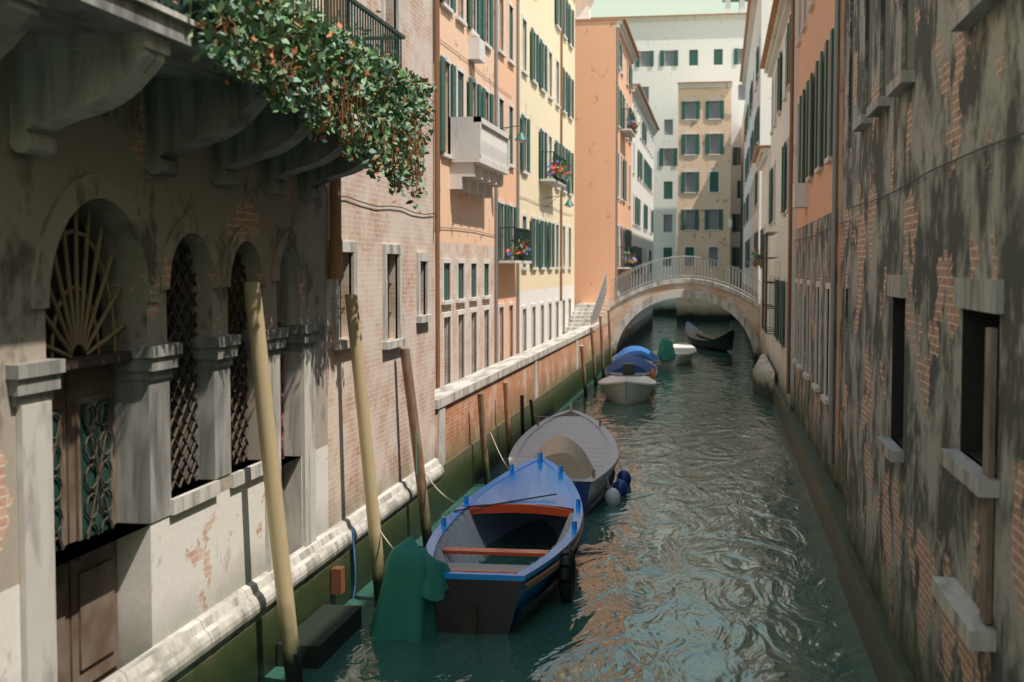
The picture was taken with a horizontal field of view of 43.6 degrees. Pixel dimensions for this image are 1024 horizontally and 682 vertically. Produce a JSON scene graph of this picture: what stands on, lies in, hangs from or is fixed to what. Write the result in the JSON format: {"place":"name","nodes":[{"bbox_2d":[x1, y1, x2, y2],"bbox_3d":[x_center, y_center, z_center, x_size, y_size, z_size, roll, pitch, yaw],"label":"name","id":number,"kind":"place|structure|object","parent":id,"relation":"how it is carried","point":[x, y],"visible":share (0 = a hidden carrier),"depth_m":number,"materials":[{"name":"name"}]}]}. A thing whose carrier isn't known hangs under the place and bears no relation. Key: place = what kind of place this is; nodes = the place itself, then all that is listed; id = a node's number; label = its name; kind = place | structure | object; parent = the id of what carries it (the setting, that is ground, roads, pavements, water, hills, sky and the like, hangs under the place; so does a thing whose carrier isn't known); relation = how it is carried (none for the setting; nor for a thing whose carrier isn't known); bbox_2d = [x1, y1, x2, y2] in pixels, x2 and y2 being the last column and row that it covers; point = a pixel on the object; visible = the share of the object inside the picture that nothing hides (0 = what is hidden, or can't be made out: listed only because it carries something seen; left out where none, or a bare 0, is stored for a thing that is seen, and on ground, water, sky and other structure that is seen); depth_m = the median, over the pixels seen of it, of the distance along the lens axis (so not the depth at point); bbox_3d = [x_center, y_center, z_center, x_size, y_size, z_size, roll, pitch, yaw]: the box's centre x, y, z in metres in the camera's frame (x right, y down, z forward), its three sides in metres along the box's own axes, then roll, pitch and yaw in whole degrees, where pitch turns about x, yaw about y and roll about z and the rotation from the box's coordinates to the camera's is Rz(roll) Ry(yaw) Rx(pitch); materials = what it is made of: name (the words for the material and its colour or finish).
{"place":"outdoors","nodes":[
{"label":"outdoors","id":0,"kind":"place"},
{"bbox_2d":[259,315,877,681],"bbox_3d":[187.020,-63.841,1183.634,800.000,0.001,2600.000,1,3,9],"label":"canal water","id":1,"kind":"structure","parent":0,"point":[704,553],"depth_m":18.48,"materials":[{"name":"teal liquid"}]},
{"bbox_2d":[0,0,328,681],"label":"building facade","id":2,"kind":"structure","parent":1,"relation":"in","point":[200,549],"depth_m":11.45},
{"bbox_2d":[0,0,443,681],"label":"stone trim","id":3,"kind":"structure","parent":2,"relation":"attached to","point":[72,62],"depth_m":11.18,"materials":[{"name":"beige stone"}]},
{"bbox_2d":[45,0,404,681],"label":"palazzo ironwork","id":4,"kind":"object","parent":2,"relation":"attached to","point":[83,430],"visible":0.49,"depth_m":10.74,"materials":[{"name":"black metal"}]},
{"bbox_2d":[154,0,436,212],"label":"balcony plants","id":5,"kind":"object","parent":2,"relation":"attached to","point":[302,28],"visible":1,"depth_m":11.97,"materials":[{"name":"green plant"}]},
{"bbox_2d":[326,0,434,528],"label":"house wall","id":6,"kind":"structure","parent":1,"relation":"in","point":[370,230],"depth_m":18.99,"materials":[{"name":"paint"}]},
{"bbox_2d":[328,0,433,349],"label":"house trim","id":7,"kind":"structure","parent":6,"relation":"attached to","point":[338,246],"depth_m":18.60,"materials":[{"name":"grey stone"}]},
{"bbox_2d":[243,282,611,681],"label":"mooring poles","id":8,"kind":"object","parent":1,"relation":"in","point":[273,491],"visible":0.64,"depth_m":16.50,"materials":[{"name":"brown wood"}]},
{"bbox_2d":[380,412,566,547],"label":"mooring ropes","id":9,"kind":"object","parent":8,"relation":"attached to","point":[475,508],"visible":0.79,"depth_m":19.72,"materials":[{"name":"beige fabric"}]},
{"bbox_2d":[434,182,434,323],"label":"house wall","id":10,"kind":"structure","parent":1,"relation":"on","point":[434,251],"depth_m":29.54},
{"bbox_2d":[433,0,434,305],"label":"house trim","id":11,"kind":"structure","parent":10,"relation":"attached to","point":[433,36],"depth_m":28.81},
{"bbox_2d":[435,0,494,388],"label":"house wall","id":12,"kind":"structure","parent":1,"relation":"on","point":[464,210],"depth_m":32.99,"materials":[{"name":"paint"}]},
{"bbox_2d":[440,0,509,385],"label":"house trim","id":13,"kind":"structure","parent":12,"relation":"attached to","point":[478,156],"depth_m":32.39,"materials":[{"name":"white stone"}]},
{"bbox_2d":[370,452,583,642],"bbox_3d":[-0.146,3.085,18.637,2.380,1.895,7.657,0,3,8],"label":"blue boat","id":14,"kind":"object","parent":1,"relation":"on","point":[444,580],"visible":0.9,"depth_m":16.17,"materials":[{"name":"blue wood"}]},
{"bbox_2d":[498,0,515,360],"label":"house wall","id":15,"kind":"structure","parent":1,"relation":"on","point":[506,194],"depth_m":39.50,"materials":[{"name":"paint"}]},
{"bbox_2d":[498,0,531,361],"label":"house trim","id":16,"kind":"structure","parent":15,"relation":"attached to","point":[515,233],"depth_m":39.14,"materials":[{"name":"white stone"}]},
{"bbox_2d":[435,324,609,514],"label":"quay wall","id":17,"kind":"structure","parent":1,"relation":"in","point":[546,377],"depth_m":29.19,"materials":[{"name":"brick"}]},
{"bbox_2d":[564,297,609,333],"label":"bridge stairs","id":18,"kind":"structure","parent":17,"relation":"on","point":[581,315],"depth_m":56.66,"materials":[{"name":"beige stone"}]},
{"bbox_2d":[516,0,574,353],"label":"house wall","id":19,"kind":"structure","parent":1,"relation":"in","point":[538,108],"depth_m":47.48,"materials":[{"name":"yellow paint"}]},
{"bbox_2d":[500,125,573,207],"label":"wall lamps","id":20,"kind":"object","parent":19,"relation":"attached to","point":[521,137],"depth_m":36.39,"materials":[{"name":"teal"}]},
{"bbox_2d":[521,0,573,351],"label":"house trim","id":21,"kind":"structure","parent":19,"relation":"attached to","point":[558,183],"depth_m":47.95,"materials":[{"name":"white stone"}]},
{"bbox_2d":[509,404,630,514],"bbox_3d":[1.264,2.337,27.118,2.477,1.459,9.000,0,3,4],"label":"grey boat","id":22,"kind":"object","parent":1,"relation":"on","point":[582,447],"visible":0.73,"depth_m":25.53,"materials":[{"name":"white wood"}]},
{"bbox_2d":[574,20,631,350],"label":"house wall","id":23,"kind":"structure","parent":1,"relation":"on","point":[595,165],"depth_m":60.72,"materials":[{"name":"orange paint"}]},
{"bbox_2d":[575,18,639,328],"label":"house trim","id":24,"kind":"structure","parent":23,"relation":"attached to","point":[627,38],"depth_m":64.19,"materials":[{"name":"white stone"}]},
{"bbox_2d":[598,375,655,405],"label":"boat","id":25,"kind":"object","parent":1,"relation":"on","point":[625,390],"visible":0.87,"depth_m":41.38,"materials":[{"name":"white"}]},
{"bbox_2d":[605,355,657,379],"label":"covered boat","id":26,"kind":"object","parent":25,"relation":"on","point":[630,365],"visible":0.64,"depth_m":46.93,"materials":[{"name":"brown fabric"}]},
{"bbox_2d":[613,346,659,365],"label":"covered boat","id":27,"kind":"object","parent":1,"relation":"in","point":[646,354],"visible":0.47,"depth_m":53.08,"materials":[{"name":"blue fabric"}]},
{"bbox_2d":[631,92,653,344],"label":"house wall","id":28,"kind":"structure","parent":1,"relation":"in","point":[642,237],"depth_m":80.90,"materials":[{"name":"paint"}]},
{"bbox_2d":[632,83,659,324],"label":"house trim","id":29,"kind":"structure","parent":28,"relation":"attached to","point":[640,97],"depth_m":80.79,"materials":[{"name":"white stone"}]},
{"bbox_2d":[653,337,696,365],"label":"white boat","id":30,"kind":"object","parent":1,"relation":"on","point":[668,352],"visible":0.81,"depth_m":57.28,"materials":[{"name":"white plastic"}]},
{"bbox_2d":[628,18,745,315],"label":"building","id":31,"kind":"structure","parent":1,"relation":"on","point":[658,82],"depth_m":116.06,"materials":[{"name":"white paint"}]},
{"bbox_2d":[590,13,745,265],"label":"house trim","id":32,"kind":"structure","parent":31,"relation":"attached to","point":[718,60],"depth_m":115.72,"materials":[{"name":"white stone"}]},
{"bbox_2d":[676,87,731,321],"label":"house wall","id":33,"kind":"structure","parent":1,"relation":"on","point":[702,200],"depth_m":102.40,"materials":[{"name":"beige paint"}]},
{"bbox_2d":[677,81,731,266],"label":"window trim","id":34,"kind":"structure","parent":33,"relation":"attached to","point":[713,187],"depth_m":102.18,"materials":[{"name":"beige stone"}]},
{"bbox_2d":[685,321,734,350],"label":"gondola","id":35,"kind":"object","parent":1,"relation":"on","point":[700,338],"visible":0.93,"depth_m":68.62,"materials":[{"name":"black wood"}]},
{"bbox_2d":[743,0,772,340],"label":"wall","id":36,"kind":"structure","parent":1,"relation":"in","point":[762,96],"depth_m":63.11,"materials":[{"name":"paint"}]},
{"bbox_2d":[739,0,759,300],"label":"trim","id":37,"kind":"structure","parent":36,"relation":"attached to","point":[749,248],"depth_m":74.65,"materials":[{"name":"stone"}]},
{"bbox_2d":[752,352,774,402],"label":"boat","id":38,"kind":"object","parent":1,"relation":"in","point":[763,379],"visible":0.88,"depth_m":43.29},
{"bbox_2d":[760,147,770,357],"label":"wall","id":39,"kind":"structure","parent":1,"relation":"in","point":[764,336],"depth_m":51.21,"materials":[{"name":"paint"}]},
{"bbox_2d":[751,145,770,268],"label":"trim","id":40,"kind":"structure","parent":39,"relation":"attached to","point":[760,157],"depth_m":52.17,"materials":[{"name":"stone"}]},
{"bbox_2d":[768,0,798,408],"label":"wall","id":41,"kind":"structure","parent":1,"relation":"in","point":[777,355],"depth_m":39.08,"materials":[{"name":"white paint"}]},
{"bbox_2d":[760,0,790,353],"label":"trim","id":42,"kind":"structure","parent":41,"relation":"attached to","point":[779,14],"depth_m":40.48,"materials":[{"name":"stone"}]},
{"bbox_2d":[762,232,777,333],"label":"iron cage","id":43,"kind":"object","parent":42,"relation":"attached to","point":[765,257],"visible":1,"depth_m":41.90,"materials":[{"name":"black metal"}]},
{"bbox_2d":[794,0,844,486],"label":"wall","id":44,"kind":"structure","parent":1,"relation":"in","point":[813,264],"depth_m":26.39,"materials":[{"name":"paint"}]},
{"bbox_2d":[792,0,833,404],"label":"trim","id":45,"kind":"structure","parent":44,"relation":"attached to","point":[817,127],"depth_m":26.39,"materials":[{"name":"stone"}]},
{"bbox_2d":[838,0,852,503],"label":"drainpipe","id":46,"kind":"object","parent":1,"relation":"in","point":[844,288],"depth_m":21.15,"materials":[{"name":"metal"}]},
{"bbox_2d":[847,0,853,391],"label":"trim","id":47,"kind":"structure","parent":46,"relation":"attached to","point":[851,146],"depth_m":20.57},
{"bbox_2d":[846,0,1023,681],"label":"wall","id":48,"kind":"structure","parent":1,"relation":"in","point":[916,375],"depth_m":10.76,"materials":[{"name":"paint"}]},
{"bbox_2d":[759,0,1003,681],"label":"trim","id":49,"kind":"structure","parent":48,"relation":"attached to","point":[969,620],"depth_m":12.42,"materials":[{"name":"stone"}]},
{"bbox_2d":[351,37,807,598],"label":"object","id":50,"kind":"structure","parent":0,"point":[477,57],"depth_m":30.07,"materials":[{"name":"white"}]},
{"bbox_2d":[504,112,761,265],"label":"window box plants","id":51,"kind":"object","parent":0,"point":[563,173],"depth_m":48.05,"materials":[{"name":"green plant"}]},
{"bbox_2d":[575,0,747,16],"label":"sky","id":52,"kind":"structure","parent":0,"point":[599,8],"materials":[{"name":"white"}]},
{"bbox_2d":[591,256,759,324],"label":"bridge railing","id":53,"kind":"object","parent":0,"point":[598,305],"visible":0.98,"depth_m":57.59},
{"bbox_2d":[341,0,1023,463],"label":"facade clutter","id":54,"kind":"object","parent":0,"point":[583,10],"visible":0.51,"depth_m":29.76,"materials":[{"name":"orange metal"}]},
{"bbox_2d":[610,278,759,365],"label":"bridge","id":55,"kind":"structure","parent":0,"point":[629,307],"depth_m":57.45,"materials":[{"name":"beige stone"}]},
{"bbox_2d":[722,0,747,292],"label":"house wall","id":56,"kind":"structure","parent":0,"point":[728,6],"depth_m":108.46,"materials":[{"name":"paint"}]}
]}

